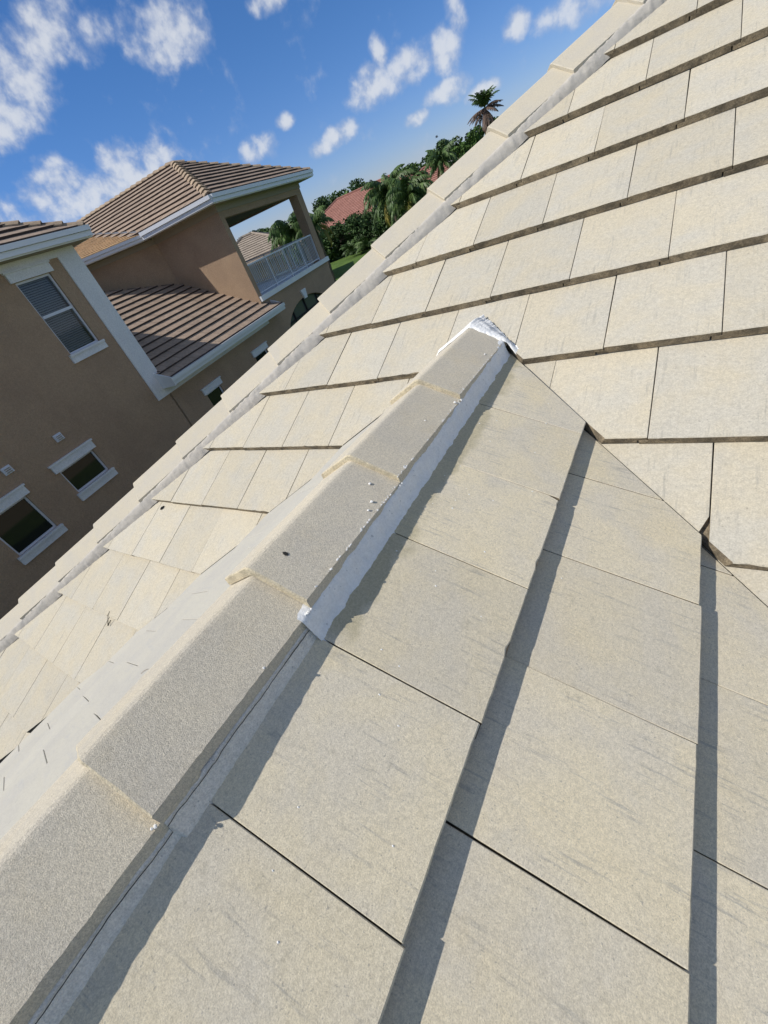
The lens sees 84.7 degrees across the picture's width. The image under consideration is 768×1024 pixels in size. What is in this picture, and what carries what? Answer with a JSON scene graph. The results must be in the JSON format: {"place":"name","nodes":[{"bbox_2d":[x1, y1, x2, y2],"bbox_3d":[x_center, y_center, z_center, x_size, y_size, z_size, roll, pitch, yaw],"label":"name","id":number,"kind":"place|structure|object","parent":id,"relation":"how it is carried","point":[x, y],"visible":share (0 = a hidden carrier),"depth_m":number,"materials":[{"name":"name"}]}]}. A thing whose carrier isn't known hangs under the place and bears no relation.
{"place":"outdoors","nodes":[
{"label":"outdoors","id":0,"kind":"place"},
{"bbox_2d":[0,160,334,618],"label":"beige house","id":1,"kind":"structure","parent":0,"point":[147,322],"depth_m":12.09,"materials":[{"name":"paint"}]},
{"bbox_2d":[0,483,67,564],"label":"window","id":2,"kind":"structure","parent":1,"relation":"in","point":[22,525],"depth_m":9.49,"materials":[{"name":"white"}]},
{"bbox_2d":[1,259,108,363],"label":"window","id":3,"kind":"structure","parent":1,"relation":"in","point":[37,290],"depth_m":10.34,"materials":[{"name":"white glass"}]},
{"bbox_2d":[47,438,117,500],"bbox_3d":[-7.541,-1.055,10.626,0.195,1.070,1.260,-3,40,27],"label":"window","id":4,"kind":"structure","parent":1,"relation":"in","point":[81,466],"depth_m":10.62,"materials":[{"name":"white"}]},
{"bbox_2d":[200,376,223,405],"bbox_3d":[-5.700,-3.937,14.480,0.185,1.070,1.040,-3,40,27],"label":"window","id":5,"kind":"structure","parent":1,"relation":"in","point":[213,390],"depth_m":14.37,"materials":[{"name":"white"}]},
{"bbox_2d":[250,341,267,361],"bbox_3d":[-4.716,-5.983,16.583,0.185,1.070,1.110,-3,40,27],"label":"window","id":6,"kind":"structure","parent":1,"relation":"in","point":[259,352],"depth_m":16.38,"materials":[{"name":"white"}]},
{"bbox_2d":[237,232,312,283],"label":"tan roof house","id":7,"kind":"structure","parent":0,"point":[251,245],"depth_m":38.68,"materials":[{"name":"beige paint"}]},
{"bbox_2d":[0,0,614,241],"label":"sky","id":8,"kind":"structure","parent":0,"point":[97,96],"materials":[{"name":"blue"}]},
{"bbox_2d":[330,161,451,280],"bbox_3d":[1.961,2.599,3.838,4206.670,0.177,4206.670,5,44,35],"label":"lawn","id":9,"kind":"structure","parent":0,"point":[342,266],"depth_m":47.84,"materials":[{"name":"green plant"}]},
{"bbox_2d":[257,227,269,231],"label":"broadleaf tree","id":10,"kind":"object","parent":9,"relation":"on","point":[267,229],"visible":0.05,"depth_m":76.09,"materials":[{"name":"green plant"}]},
{"bbox_2d":[268,212,327,265],"bbox_3d":[-6.387,-20.412,33.800,4.495,6.062,4.551,-39,38,-20],"label":"queen palm","id":11,"kind":"object","parent":9,"relation":"on","point":[280,232],"visible":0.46,"depth_m":32.27,"materials":[{"name":"green plant"}]},
{"bbox_2d":[290,205,335,281],"bbox_3d":[-4.630,-19.872,32.085,3.517,6.055,3.265,5,44,35],"label":"queen palm","id":12,"kind":"object","parent":9,"relation":"on","point":[319,216],"visible":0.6,"depth_m":30.83,"materials":[{"name":"green plant"}]},
{"bbox_2d":[312,195,329,212],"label":"broadleaf tree","id":13,"kind":"object","parent":9,"relation":"on","point":[321,200],"visible":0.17,"depth_m":78.31,"materials":[{"name":"green plant"}]},
{"bbox_2d":[322,236,339,261],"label":"hedge shrub","id":14,"kind":"object","parent":9,"relation":"on","point":[326,243],"visible":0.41,"depth_m":53.57,"materials":[{"name":"green plant"}]},
{"bbox_2d":[321,226,346,260],"bbox_3d":[-6.344,-34.561,54.369,4.854,4.186,4.317,-15,36,12],"label":"hedge shrub","id":15,"kind":"object","parent":9,"relation":"on","point":[343,241],"visible":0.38,"depth_m":53.69,"materials":[{"name":"green plant"}]},
{"bbox_2d":[329,221,354,256],"bbox_3d":[-5.027,-34.870,53.913,4.432,4.255,4.434,-30,35,-9],"label":"hedge shrub","id":16,"kind":"object","parent":9,"relation":"on","point":[342,226],"visible":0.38,"depth_m":52.72,"materials":[{"name":"green plant"}]},
{"bbox_2d":[326,184,357,204],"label":"broadleaf tree","id":17,"kind":"object","parent":9,"relation":"on","point":[333,197],"visible":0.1,"depth_m":84.26,"materials":[{"name":"green plant"}]},
{"bbox_2d":[339,178,363,194],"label":"broadleaf tree","id":18,"kind":"object","parent":9,"relation":"on","point":[357,183],"visible":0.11,"depth_m":86.69,"materials":[{"name":"green plant"}]},
{"bbox_2d":[337,211,369,254],"bbox_3d":[-3.176,-34.119,51.540,4.360,4.260,5.183,-24,35,0],"label":"hedge shrub","id":19,"kind":"object","parent":9,"relation":"on","point":[354,230],"visible":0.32,"depth_m":50.45,"materials":[{"name":"green plant"}]},
{"bbox_2d":[339,239,367,257],"bbox_3d":[-3.761,-31.091,49.500,3.353,1.452,3.229,5,44,35],"label":"palm clump","id":20,"kind":"object","parent":9,"relation":"on","point":[350,246],"visible":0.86,"depth_m":49.32,"materials":[{"name":"green plant"}]},
{"bbox_2d":[344,209,376,251],"bbox_3d":[-2.316,-33.681,50.484,4.623,4.110,4.370,-34,36,-14],"label":"hedge shrub","id":21,"kind":"object","parent":9,"relation":"on","point":[366,219],"visible":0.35,"depth_m":49.53,"materials":[{"name":"green plant"}]},
{"bbox_2d":[318,174,413,247],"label":"red roof house","id":22,"kind":"structure","parent":9,"relation":"on","point":[345,206],"depth_m":61.19,"materials":[{"name":"red tile"}]},
{"bbox_2d":[354,236,378,255],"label":"palm clump","id":23,"kind":"object","parent":9,"relation":"on","point":[365,243],"visible":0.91,"depth_m":47.88,"materials":[{"name":"green plant"}]},
{"bbox_2d":[361,206,384,247],"bbox_3d":[-0.606,-33.607,49.727,3.940,4.080,4.427,-6,39,23],"label":"hedge shrub","id":24,"kind":"object","parent":9,"relation":"on","point":[365,230],"visible":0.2,"depth_m":49.31,"materials":[{"name":"green plant"}]},
{"bbox_2d":[0,0,767,1023],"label":"tiled house","id":25,"kind":"structure","parent":9,"relation":"on","point":[424,590],"depth_m":0.96,"materials":[{"name":"beige tile"}]},
{"bbox_2d":[371,210,397,238],"bbox_3d":[0.472,-32.576,48.128,4.072,3.665,4.444,-7,38,22],"label":"hedge shrub","id":26,"kind":"object","parent":9,"relation":"on","point":[374,232],"visible":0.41,"depth_m":46.94,"materials":[{"name":"green plant"}]},
{"bbox_2d":[360,164,416,231],"bbox_3d":[1.046,-26.621,37.537,5.483,6.156,5.345,5,44,35],"label":"queen palm","id":27,"kind":"object","parent":9,"relation":"on","point":[376,193],"visible":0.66,"depth_m":36.17,"materials":[{"name":"green plant"}]},
{"bbox_2d":[380,208,407,232],"bbox_3d":[1.972,-31.850,46.075,4.604,3.666,4.082,-37,37,-19],"label":"hedge shrub","id":28,"kind":"object","parent":9,"relation":"on","point":[386,227],"visible":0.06,"depth_m":46.03,"materials":[{"name":"green plant"}]},
{"bbox_2d":[381,170,433,223],"bbox_3d":[2.577,-24.971,35.007,4.231,5.572,4.610,-14,36,13],"label":"queen palm","id":29,"kind":"object","parent":9,"relation":"on","point":[412,192],"visible":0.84,"depth_m":33.74,"materials":[{"name":"green plant"}]},
{"bbox_2d":[400,162,425,174],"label":"broadleaf tree","id":30,"kind":"object","parent":9,"relation":"on","point":[414,167],"visible":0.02,"depth_m":61.63,"materials":[{"name":"green plant"}]},
{"bbox_2d":[409,148,435,168],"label":"broadleaf tree","id":31,"kind":"object","parent":9,"relation":"on","point":[420,165],"visible":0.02,"depth_m":68.06,"materials":[{"name":"green plant"}]},
{"bbox_2d":[407,163,448,202],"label":"red roof house","id":32,"kind":"structure","parent":9,"relation":"on","point":[434,178],"depth_m":49.73,"materials":[{"name":"red tile"}]},
{"bbox_2d":[424,140,457,179],"bbox_3d":[7.004,-36.797,46.952,3.897,6.658,4.408,5,44,35],"label":"queen palm","id":33,"kind":"object","parent":9,"relation":"on","point":[435,161],"visible":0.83,"depth_m":45.40,"materials":[{"name":"green plant"}]},
{"bbox_2d":[428,135,462,163],"bbox_3d":[10.283,-52.576,64.637,6.233,7.851,5.869,-30,36,-9],"label":"broadleaf tree","id":34,"kind":"object","parent":9,"relation":"on","point":[441,144],"visible":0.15,"depth_m":62.26,"materials":[{"name":"green plant"}]},
{"bbox_2d":[450,124,483,163],"bbox_3d":[12.223,-49.310,59.675,6.656,7.363,5.850,-38,37,-19],"label":"broadleaf tree","id":35,"kind":"object","parent":9,"relation":"on","point":[464,147],"visible":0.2,"depth_m":56.86,"materials":[{"name":"green plant"}]},
{"bbox_2d":[464,127,484,140],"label":"broadleaf tree","id":36,"kind":"object","parent":9,"relation":"on","point":[465,137],"visible":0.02,"depth_m":65.44,"materials":[{"name":"green plant"}]},
{"bbox_2d":[467,85,503,133],"bbox_3d":[13.979,-48.849,55.391,4.508,10.418,4.443,5,44,35],"label":"tall palm","id":37,"kind":"object","parent":9,"relation":"on","point":[483,97],"visible":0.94,"depth_m":53.08,"materials":[{"name":"green plant"}]}
]}

